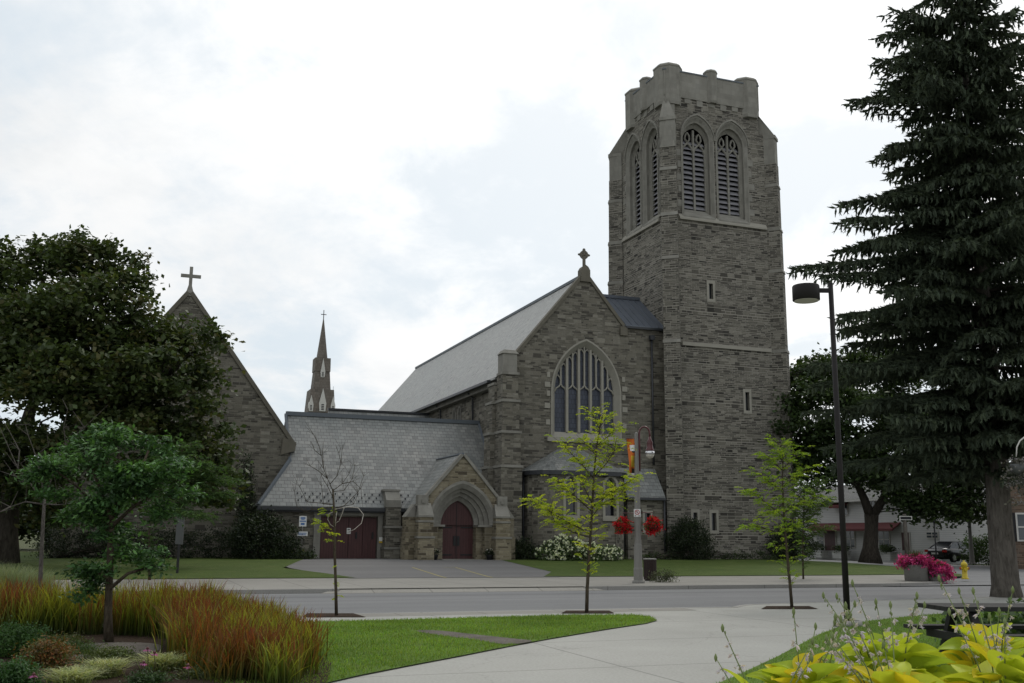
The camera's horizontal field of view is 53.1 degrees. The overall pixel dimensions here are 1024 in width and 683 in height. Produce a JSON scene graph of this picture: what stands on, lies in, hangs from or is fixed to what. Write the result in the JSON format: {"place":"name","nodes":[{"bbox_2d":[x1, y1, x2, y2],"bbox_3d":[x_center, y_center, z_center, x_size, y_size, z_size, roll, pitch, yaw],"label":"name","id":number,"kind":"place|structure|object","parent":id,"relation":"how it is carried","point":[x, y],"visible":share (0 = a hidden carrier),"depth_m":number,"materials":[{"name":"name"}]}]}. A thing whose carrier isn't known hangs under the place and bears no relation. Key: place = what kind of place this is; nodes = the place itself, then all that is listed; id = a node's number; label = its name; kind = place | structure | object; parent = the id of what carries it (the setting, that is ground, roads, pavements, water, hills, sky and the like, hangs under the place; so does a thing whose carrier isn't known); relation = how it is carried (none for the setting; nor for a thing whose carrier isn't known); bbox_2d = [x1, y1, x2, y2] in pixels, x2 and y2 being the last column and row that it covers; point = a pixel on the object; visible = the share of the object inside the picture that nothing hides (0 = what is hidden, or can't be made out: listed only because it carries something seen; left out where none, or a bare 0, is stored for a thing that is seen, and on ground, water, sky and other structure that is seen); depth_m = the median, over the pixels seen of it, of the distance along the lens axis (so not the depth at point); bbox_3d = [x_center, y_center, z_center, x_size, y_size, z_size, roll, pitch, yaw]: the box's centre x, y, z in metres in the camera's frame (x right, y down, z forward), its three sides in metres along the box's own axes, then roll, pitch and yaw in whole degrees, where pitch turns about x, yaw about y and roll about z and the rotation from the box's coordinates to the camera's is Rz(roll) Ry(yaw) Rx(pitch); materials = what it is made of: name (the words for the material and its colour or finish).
{"place":"outdoors","nodes":[
{"label":"outdoors","id":0,"kind":"place"},
{"bbox_2d":[0,561,64,592],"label":"feather grass","id":1,"kind":"object","parent":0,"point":[14,575],"depth_m":19.46,"materials":[{"name":"green plant"}]},
{"bbox_2d":[6,565,69,591],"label":"feather grass","id":2,"kind":"object","parent":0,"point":[48,579],"depth_m":20.20,"materials":[{"name":"green plant"}]},
{"bbox_2d":[0,399,107,588],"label":"dead tree","id":3,"kind":"object","parent":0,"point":[40,571],"visible":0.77,"depth_m":18.83,"materials":[{"name":"brown wood"}]},
{"bbox_2d":[0,552,352,578],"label":"church lawn","id":4,"kind":"structure","parent":0,"point":[210,567],"depth_m":42.73,"materials":[{"name":"green plant"}]},
{"bbox_2d":[0,224,254,563],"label":"maple tree","id":5,"kind":"object","parent":4,"relation":"on","point":[133,360],"visible":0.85,"depth_m":43.27,"materials":[{"name":"green plant"}]},
{"bbox_2d":[24,525,234,558],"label":"hedge","id":6,"kind":"object","parent":4,"relation":"on","point":[76,552],"visible":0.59,"depth_m":52.74,"materials":[{"name":"green plant"}]},
{"bbox_2d":[175,517,184,572],"bbox_3d":[-12.823,7.842,39.430,0.280,2.126,0.100,1,-11,0],"label":"notice board","id":7,"kind":"object","parent":4,"relation":"on","point":[179,534],"visible":0.93,"depth_m":39.44,"materials":[{"name":"black metal"}]},
{"bbox_2d":[231,449,259,557],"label":"cedar tree","id":8,"kind":"object","parent":4,"relation":"on","point":[249,499],"visible":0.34,"depth_m":56.05,"materials":[{"name":"green plant"}]},
{"bbox_2d":[211,505,307,558],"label":"yew shrub","id":9,"kind":"object","parent":4,"relation":"on","point":[260,527],"visible":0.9,"depth_m":53.95,"materials":[{"name":"green plant"}]},
{"bbox_2d":[256,543,322,558],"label":"shrub","id":10,"kind":"object","parent":4,"relation":"on","point":[298,552],"visible":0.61,"depth_m":54.25,"materials":[{"name":"green plant"}]},
{"bbox_2d":[179,613,656,682],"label":"lawn","id":11,"kind":"structure","parent":0,"point":[413,660],"depth_m":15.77,"materials":[{"name":"green plant"}]},
{"bbox_2d":[416,630,530,643],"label":"worn path","id":12,"kind":"structure","parent":11,"relation":"on","point":[499,640],"depth_m":16.08,"materials":[{"name":"grey concrete"}]},
{"bbox_2d":[286,559,558,577],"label":"driveway","id":13,"kind":"structure","parent":0,"point":[377,568],"depth_m":45.72,"materials":[{"name":"grey asphalt"}]},
{"bbox_2d":[47,574,932,590],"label":"pavement","id":14,"kind":"structure","parent":0,"point":[311,583],"depth_m":35.90,"materials":[{"name":"concrete"}]},
{"bbox_2d":[134,436,244,579],"bbox_3d":[-11.288,5.764,35.462,3.908,4.893,3.231,1,-11,0],"label":"honey locust sapling","id":15,"kind":"object","parent":14,"relation":"on","point":[199,515],"visible":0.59,"depth_m":35.59,"materials":[{"name":"green plant"}]},
{"bbox_2d":[632,426,654,582],"bbox_3d":[4.667,5.752,36.373,0.870,5.523,0.440,1,-11,0],"label":"street lamp","id":16,"kind":"object","parent":14,"relation":"on","point":[638,567],"visible":1,"depth_m":36.30,"materials":[{"name":"concrete"}]},
{"bbox_2d":[612,513,633,534],"bbox_3d":[3.890,6.454,36.218,0.827,0.800,0.823,-10,-15,43],"label":"hanging basket","id":17,"kind":"object","parent":16,"relation":"hanging from","point":[621,524],"visible":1,"depth_m":36.07,"materials":[{"name":"red plant"}]},
{"bbox_2d":[626,438,634,475],"bbox_3d":[4.326,4.146,36.677,0.480,1.369,0.199,1,-11,0],"label":"banner","id":18,"kind":"object","parent":16,"relation":"hanging from","point":[631,453],"visible":0.93,"depth_m":36.68,"materials":[{"name":"orange fabric"}]},
{"bbox_2d":[641,512,665,536],"bbox_3d":[4.955,6.477,36.249,0.873,0.868,0.834,-6,-12,30],"label":"hanging basket","id":19,"kind":"object","parent":16,"relation":"hanging from","point":[651,526],"visible":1,"depth_m":36.08,"materials":[{"name":"red plant"}]},
{"bbox_2d":[643,558,656,580],"bbox_3d":[5.138,8.481,38.113,0.510,0.815,0.510,1,-11,0],"label":"litter bin","id":20,"kind":"object","parent":14,"relation":"on","point":[650,564],"visible":0.88,"depth_m":37.94,"materials":[{"name":"concrete"}]},
{"bbox_2d":[648,568,680,582],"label":"weed clump","id":21,"kind":"object","parent":14,"relation":"on","point":[665,577],"visible":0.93,"depth_m":36.81,"materials":[{"name":"green plant"}]},
{"bbox_2d":[783,472,837,578],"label":"honey locust sapling","id":22,"kind":"object","parent":14,"relation":"on","point":[807,511],"visible":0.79,"depth_m":41.11,"materials":[{"name":"green plant"}]},
{"bbox_2d":[904,565,928,580],"bbox_3d":[15.782,9.027,39.979,0.911,0.620,0.911,1,-11,0],"label":"concrete planter","id":23,"kind":"object","parent":14,"relation":"on","point":[915,573],"visible":0.81,"depth_m":39.61,"materials":[{"name":"grey concrete"}]},
{"bbox_2d":[929,572,945,581],"bbox_3d":[16.559,9.158,39.882,0.744,0.340,0.744,1,-11,0],"label":"concrete planter","id":24,"kind":"object","parent":14,"relation":"on","point":[936,579],"visible":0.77,"depth_m":39.56,"materials":[{"name":"grey concrete"}]},
{"bbox_2d":[928,557,956,583],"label":"petunias","id":25,"kind":"object","parent":24,"relation":"in","point":[939,567],"visible":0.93,"depth_m":39.62,"materials":[{"name":"pink plant"}]},
{"bbox_2d":[19,533,987,585],"bbox_3d":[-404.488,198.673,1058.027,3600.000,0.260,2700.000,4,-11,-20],"label":"ground","id":26,"kind":"structure","parent":0,"point":[23,547],"depth_m":79.88,"materials":[{"name":"grey concrete"}]},
{"bbox_2d":[18,513,50,548],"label":"background tree","id":27,"kind":"object","parent":26,"relation":"on","point":[22,532],"visible":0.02,"depth_m":89.58,"materials":[{"name":"green plant"}]},
{"bbox_2d":[18,499,52,535],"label":"background tree","id":28,"kind":"object","parent":26,"relation":"on","point":[26,526],"visible":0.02,"depth_m":83.30,"materials":[{"name":"green plant"}]},
{"bbox_2d":[49,267,295,556],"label":"church hall","id":29,"kind":"structure","parent":26,"relation":"on","point":[267,440],"depth_m":57.92,"materials":[{"name":"stone"}]},
{"bbox_2d":[304,311,334,412],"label":"distant steeple","id":30,"kind":"object","parent":26,"relation":"on","point":[320,396],"visible":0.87,"depth_m":219.96,"materials":[{"name":"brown stone"}]},
{"bbox_2d":[255,411,514,559],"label":"entrance wing","id":31,"kind":"structure","parent":26,"relation":"on","point":[426,489],"depth_m":57.52,"materials":[{"name":"grey stone"}]},
{"bbox_2d":[319,516,376,558],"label":"garage door","id":32,"kind":"structure","parent":31,"relation":"in","point":[361,543],"depth_m":57.19,"materials":[{"name":"red wood"}]},
{"bbox_2d":[441,501,472,558],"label":"arched door","id":33,"kind":"structure","parent":31,"relation":"in","point":[457,543],"depth_m":57.29,"materials":[{"name":"red wood"}]},
{"bbox_2d":[328,62,797,560],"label":"stone church","id":34,"kind":"structure","parent":26,"relation":"on","point":[674,340],"depth_m":65.95,"materials":[{"name":"stone"}]},
{"bbox_2d":[563,475,579,520],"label":"lancet window","id":35,"kind":"structure","parent":34,"relation":"in","point":[573,507],"depth_m":59.31,"materials":[{"name":"stone"}]},
{"bbox_2d":[545,339,627,443],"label":"traceried window","id":36,"kind":"structure","parent":34,"relation":"in","point":[585,376],"depth_m":63.44,"materials":[{"name":"glass"}]},
{"bbox_2d":[602,476,618,520],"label":"lancet window","id":37,"kind":"structure","parent":34,"relation":"in","point":[608,512],"depth_m":60.12,"materials":[{"name":"stone"}]},
{"bbox_2d":[624,133,655,236],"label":"belfry window","id":38,"kind":"structure","parent":34,"relation":"in","point":[631,226],"depth_m":72.19,"materials":[{"name":"stone"}]},
{"bbox_2d":[640,119,660,226],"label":"belfry window","id":39,"kind":"structure","parent":34,"relation":"in","point":[651,128],"depth_m":69.88,"materials":[{"name":"stone"}]},
{"bbox_2d":[676,113,715,219],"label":"belfry window","id":40,"kind":"structure","parent":34,"relation":"in","point":[690,150],"depth_m":68.65,"materials":[{"name":"stone"}]},
{"bbox_2d":[709,510,718,533],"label":"slit window","id":41,"kind":"structure","parent":34,"relation":"in","point":[712,524],"depth_m":64.00,"materials":[{"name":"stone"}]},
{"bbox_2d":[715,119,754,224],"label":"belfry window","id":42,"kind":"structure","parent":34,"relation":"in","point":[725,153],"depth_m":69.57,"materials":[{"name":"stone"}]},
{"bbox_2d":[743,389,751,413],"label":"slit window","id":43,"kind":"structure","parent":34,"relation":"in","point":[746,406],"depth_m":66.37,"materials":[{"name":"stone"}]},
{"bbox_2d":[795,483,988,563],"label":"white house","id":44,"kind":"structure","parent":26,"relation":"on","point":[920,537],"depth_m":82.09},
{"bbox_2d":[824,531,836,551],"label":"door","id":45,"kind":"structure","parent":44,"relation":"in","point":[830,539],"depth_m":87.63,"materials":[{"name":"brown wood"}]},
{"bbox_2d":[878,531,890,545],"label":"window","id":46,"kind":"structure","parent":44,"relation":"in","point":[883,536],"depth_m":81.48,"materials":[{"name":"grey glass"}]},
{"bbox_2d":[924,541,981,561],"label":"parked car","id":47,"kind":"object","parent":26,"relation":"on","point":[949,550],"visible":0.59,"depth_m":73.09,"materials":[{"name":"black paint"}]},
{"bbox_2d":[962,492,975,563],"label":"street lamp","id":48,"kind":"object","parent":26,"relation":"on","point":[971,556],"visible":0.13,"depth_m":69.21,"materials":[{"name":"grey"}]},
{"bbox_2d":[956,533,989,565],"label":"hedge shrub","id":49,"kind":"object","parent":26,"relation":"on","point":[981,543],"visible":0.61,"depth_m":71.46,"materials":[{"name":"green plant"}]},
{"bbox_2d":[1009,462,1023,568],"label":"brick house","id":50,"kind":"structure","parent":26,"relation":"on","point":[1018,517],"depth_m":60.73,"materials":[{"name":"brick"}]},
{"bbox_2d":[1015,513,1023,540],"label":"window","id":51,"kind":"structure","parent":50,"relation":"in","point":[1019,517],"depth_m":60.65,"materials":[{"name":"white glass"}]},
{"bbox_2d":[0,0,1023,486],"label":"sky","id":52,"kind":"structure","parent":0,"point":[416,175],"materials":[{"name":"white"}]},
{"bbox_2d":[136,585,1023,613],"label":"road","id":53,"kind":"structure","parent":0,"point":[451,601],"depth_m":28.71,"materials":[{"name":"grey asphalt"}]},
{"bbox_2d":[66,589,339,595],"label":"kerb","id":54,"kind":"structure","parent":53,"relation":"on","point":[280,591],"depth_m":29.76,"materials":[{"name":"concrete"}]},
{"bbox_2d":[321,586,603,593],"bbox_3d":[-1.379,7.712,31.750,9.200,0.166,0.550,4,-11,-20],"label":"driveway apron","id":55,"kind":"object","parent":53,"relation":"on","point":[465,589],"visible":0.64,"depth_m":31.64,"materials":[{"name":"concrete"}]},
{"bbox_2d":[300,597,987,614],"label":"kerb","id":56,"kind":"structure","parent":53,"relation":"on","point":[675,607],"depth_m":23.61,"materials":[{"name":"concrete"}]},
{"bbox_2d":[584,579,952,589],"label":"kerb","id":57,"kind":"structure","parent":53,"relation":"on","point":[658,587],"depth_m":35.32,"materials":[{"name":"concrete"}]},
{"bbox_2d":[304,597,1023,682],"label":"plaza","id":58,"kind":"structure","parent":0,"point":[682,646],"depth_m":14.81,"materials":[{"name":"concrete"}]},
{"bbox_2d":[0,632,330,682],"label":"planting bed","id":59,"kind":"object","parent":58,"relation":"on","point":[98,638],"visible":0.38,"depth_m":12.09,"materials":[{"name":"brown soil"}]},
{"bbox_2d":[0,651,53,682],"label":"mound plant","id":60,"kind":"object","parent":59,"relation":"on","point":[13,672],"visible":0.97,"depth_m":10.56,"materials":[{"name":"green plant"}]},
{"bbox_2d":[0,615,64,658],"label":"mound plant","id":61,"kind":"object","parent":59,"relation":"on","point":[21,635],"visible":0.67,"depth_m":13.08,"materials":[{"name":"green plant"}]},
{"bbox_2d":[11,632,82,671],"bbox_3d":[-5.317,3.705,11.911,1.001,0.686,0.828,1,-11,0],"label":"mound plant","id":62,"kind":"object","parent":59,"relation":"on","point":[53,654],"visible":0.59,"depth_m":11.81,"materials":[{"name":"brown plant"}]},
{"bbox_2d":[40,630,95,644],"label":"mound plant","id":63,"kind":"object","parent":59,"relation":"on","point":[70,638],"visible":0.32,"depth_m":14.55,"materials":[{"name":"green plant"}]},
{"bbox_2d":[26,664,116,682],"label":"sedge tuft","id":64,"kind":"object","parent":59,"relation":"on","point":[76,674],"visible":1,"depth_m":10.57,"materials":[{"name":"green plant"}]},
{"bbox_2d":[58,638,109,654],"bbox_3d":[-5.743,4.106,13.473,0.883,0.441,0.727,-9,-14,42],"label":"mound plant","id":65,"kind":"object","parent":59,"relation":"on","point":[82,646],"visible":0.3,"depth_m":13.44,"materials":[{"name":"green plant"}]},
{"bbox_2d":[51,658,122,680],"bbox_3d":[-4.647,3.671,11.217,0.857,0.449,0.774,-3,-11,18],"label":"mound plant","id":66,"kind":"object","parent":59,"relation":"on","point":[103,674],"visible":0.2,"depth_m":11.16,"materials":[{"name":"green plant"}]},
{"bbox_2d":[65,655,145,676],"bbox_3d":[-4.484,3.627,11.367,0.946,0.210,0.981,5,-12,-25],"label":"sedge tuft","id":67,"kind":"object","parent":59,"relation":"on","point":[116,665],"visible":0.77,"depth_m":11.33,"materials":[{"name":"green plant"}]},
{"bbox_2d":[5,418,210,641],"bbox_3d":[-6.033,2.798,15.206,2.971,3.333,1.977,1,-11,0],"label":"ornamental tree","id":68,"kind":"object","parent":59,"relation":"on","point":[120,483],"visible":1,"depth_m":15.10,"materials":[{"name":"green plant"}]},
{"bbox_2d":[73,642,142,663],"bbox_3d":[-5.010,3.954,12.738,1.019,0.409,0.970,1,-11,0],"label":"mound plant","id":69,"kind":"object","parent":59,"relation":"on","point":[123,652],"visible":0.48,"depth_m":12.63,"materials":[{"name":"green plant"}]},
{"bbox_2d":[70,642,160,659],"bbox_3d":[-5.383,4.158,13.791,1.320,0.001,2.156,4,-11,-20],"label":"gravel patch","id":70,"kind":"object","parent":59,"relation":"on","point":[139,647],"visible":0.42,"depth_m":14.29,"materials":[{"name":"grey gravel"}]},
{"bbox_2d":[118,660,185,682],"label":"mound plant","id":71,"kind":"object","parent":59,"relation":"on","point":[151,677],"visible":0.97,"depth_m":10.89,"materials":[{"name":"green plant"}]},
{"bbox_2d":[116,650,189,670],"bbox_3d":[-4.105,3.749,11.996,1.108,0.209,0.963,6,-12,-27],"label":"sedge tuft","id":72,"kind":"object","parent":59,"relation":"on","point":[166,661],"visible":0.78,"depth_m":11.90,"materials":[{"name":"green plant"}]},
{"bbox_2d":[0,575,337,682],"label":"red grass","id":73,"kind":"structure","parent":59,"relation":"on","point":[239,637],"depth_m":13.86,"materials":[{"name":"plant"}]},
{"bbox_2d":[168,662,230,679],"bbox_3d":[-3.454,3.742,11.313,0.954,0.383,0.681,1,-11,0],"label":"mound plant","id":74,"kind":"object","parent":59,"relation":"on","point":[191,675],"visible":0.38,"depth_m":11.26,"materials":[{"name":"green plant"}]},
{"bbox_2d":[304,613,364,616],"bbox_3d":[-3.523,5.461,20.448,1.233,0.001,0.954,2,-11,-6],"label":"tree pit","id":75,"kind":"object","parent":58,"relation":"on","point":[339,615],"visible":0.83,"depth_m":20.34,"materials":[{"name":"brown soil"}]},
{"bbox_2d":[292,423,364,614],"bbox_3d":[-3.706,3.564,20.714,1.566,3.870,0.963,1,-11,0],"label":"bare sapling","id":76,"kind":"object","parent":75,"relation":"on","point":[334,535],"visible":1,"depth_m":20.70,"materials":[{"name":"brown plant"}]},
{"bbox_2d":[300,608,692,617],"bbox_3d":[-29.740,3.395,10.712,72.193,0.001,0.701,4,-11,-20],"label":"kerb strip","id":77,"kind":"object","parent":58,"relation":"on","point":[507,612],"visible":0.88,"depth_m":21.57,"materials":[{"name":"concrete"}]},
{"bbox_2d":[562,610,612,612],"bbox_3d":[1.577,5.782,21.909,1.186,0.001,0.740,2,-11,-7],"label":"tree pit","id":78,"kind":"object","parent":58,"relation":"on","point":[578,611],"visible":1,"depth_m":21.95,"materials":[{"name":"brown soil"}]},
{"bbox_2d":[519,402,655,611],"bbox_3d":[1.602,3.568,22.239,2.956,4.521,1.820,1,-11,0],"label":"honey locust sapling","id":79,"kind":"object","parent":78,"relation":"on","point":[552,512],"visible":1,"depth_m":22.21,"materials":[{"name":"green plant"}]},
{"bbox_2d":[714,624,813,682],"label":"hosta plant","id":80,"kind":"object","parent":58,"relation":"on","point":[800,671],"visible":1,"depth_m":7.38,"materials":[{"name":"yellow plant"}]},
{"bbox_2d":[762,606,816,608],"bbox_3d":[6.378,6.194,23.862,1.532,0.001,0.942,2,-11,-7],"label":"tree pit","id":81,"kind":"object","parent":58,"relation":"on","point":[787,607],"visible":1,"depth_m":23.79,"materials":[{"name":"brown soil"}]},
{"bbox_2d":[734,433,835,606],"bbox_3d":[6.415,4.219,24.284,2.336,4.090,1.860,1,-11,0],"label":"honey locust sapling","id":82,"kind":"object","parent":81,"relation":"on","point":[774,512],"visible":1,"depth_m":24.25,"materials":[{"name":"green plant"}]},
{"bbox_2d":[746,600,855,682],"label":"hosta plant","id":83,"kind":"object","parent":58,"relation":"on","point":[778,672],"visible":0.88,"depth_m":7.83,"materials":[{"name":"yellow plant"}]},
{"bbox_2d":[825,601,944,682],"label":"hosta plant","id":84,"kind":"object","parent":58,"relation":"on","point":[896,672],"visible":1,"depth_m":7.32,"materials":[{"name":"yellow plant"}]},
{"bbox_2d":[822,579,957,679],"bbox_3d":[3.084,2.567,8.282,1.269,1.264,1.158,-7,-13,35],"label":"hosta plant","id":85,"kind":"object","parent":58,"relation":"on","point":[911,650],"visible":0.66,"depth_m":8.15,"materials":[{"name":"yellow plant"}]},
{"bbox_2d":[786,0,1023,597],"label":"spruce tree","id":86,"kind":"object","parent":58,"relation":"on","point":[976,406],"visible":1,"depth_m":30.11,"materials":[{"name":"green plant"}]},
{"bbox_2d":[937,575,1023,667],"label":"hosta plant","id":87,"kind":"object","parent":58,"relation":"on","point":[952,648],"visible":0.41,"depth_m":8.44,"materials":[{"name":"yellow plant"}]},
{"bbox_2d":[940,587,1023,682],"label":"hosta plant","id":88,"kind":"object","parent":58,"relation":"on","point":[997,666],"visible":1,"depth_m":7.46,"materials":[{"name":"yellow plant"}]},
{"bbox_3d":[10.579,3.777,20.675,0.575,3.757,0.060,0,-11,0],"label":"basket hook","id":89,"kind":"object","parent":58,"relation":"on","visible":0},
{"bbox_2d":[1000,454,1023,505],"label":"hanging basket","id":90,"kind":"object","parent":89,"relation":"hanging from","point":[1017,468],"visible":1,"depth_m":20.84,"materials":[{"name":"green plant"}]},
{"bbox_2d":[504,559,903,575],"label":"church lawn","id":91,"kind":"structure","parent":0,"point":[713,567],"depth_m":50.50,"materials":[{"name":"green plant"}]},
{"bbox_2d":[511,534,541,559],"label":"dark shrub","id":92,"kind":"object","parent":91,"relation":"on","point":[527,552],"visible":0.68,"depth_m":57.67,"materials":[{"name":"green plant"}]},
{"bbox_2d":[532,533,630,560],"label":"hydrangea bush","id":93,"kind":"object","parent":91,"relation":"on","point":[558,551],"visible":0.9,"depth_m":56.83,"materials":[{"name":"white plant"}]},
{"bbox_2d":[661,514,720,559],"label":"round shrub","id":94,"kind":"object","parent":91,"relation":"on","point":[688,531],"visible":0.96,"depth_m":60.88,"materials":[{"name":"green plant"}]},
{"bbox_2d":[642,547,783,559],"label":"foundation plants","id":95,"kind":"object","parent":91,"relation":"on","point":[668,555],"visible":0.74,"depth_m":62.13,"materials":[{"name":"green plant"}]},
{"bbox_2d":[762,518,821,560],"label":"round shrub","id":96,"kind":"object","parent":91,"relation":"on","point":[792,552],"visible":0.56,"depth_m":64.31,"materials":[{"name":"green plant"}]},
{"bbox_2d":[716,611,1022,682],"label":"lawn","id":97,"kind":"structure","parent":0,"point":[901,628],"depth_m":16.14,"materials":[{"name":"green plant"}]},
{"bbox_2d":[792,282,850,620],"bbox_3d":[5.874,2.037,19.468,0.809,6.547,0.522,-3,-11,20],"label":"lamp post","id":98,"kind":"object","parent":97,"relation":"on","point":[805,293],"visible":0.91,"depth_m":19.64,"materials":[{"name":"black metal"}]},
{"bbox_2d":[903,603,1023,651],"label":"picnic table","id":99,"kind":"object","parent":97,"relation":"on","point":[945,634],"visible":0.54,"depth_m":13.27,"materials":[{"name":"black metal"}]},
{"bbox_2d":[932,596,1023,645],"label":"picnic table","id":100,"kind":"object","parent":97,"relation":"on","point":[1019,619],"visible":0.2,"depth_m":14.72,"materials":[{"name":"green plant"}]},
{"bbox_2d":[757,334,986,563],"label":"maple tree","id":101,"kind":"object","parent":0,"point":[956,505],"visible":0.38,"depth_m":66.25,"materials":[{"name":"green plant"}]},
{"bbox_2d":[799,559,1023,585],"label":"side street","id":102,"kind":"structure","parent":0,"point":[978,574],"depth_m":50.10,"materials":[{"name":"grey asphalt"}]},
{"bbox_2d":[899,514,911,555],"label":"street sign","id":103,"kind":"object","parent":102,"relation":"on","point":[904,517],"visible":0.82,"depth_m":62.02,"materials":[{"name":"grey metal"}]},
{"bbox_2d":[894,553,935,570],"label":"petunias","id":104,"kind":"object","parent":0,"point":[918,560],"visible":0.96,"depth_m":39.77,"materials":[{"name":"pink plant"}]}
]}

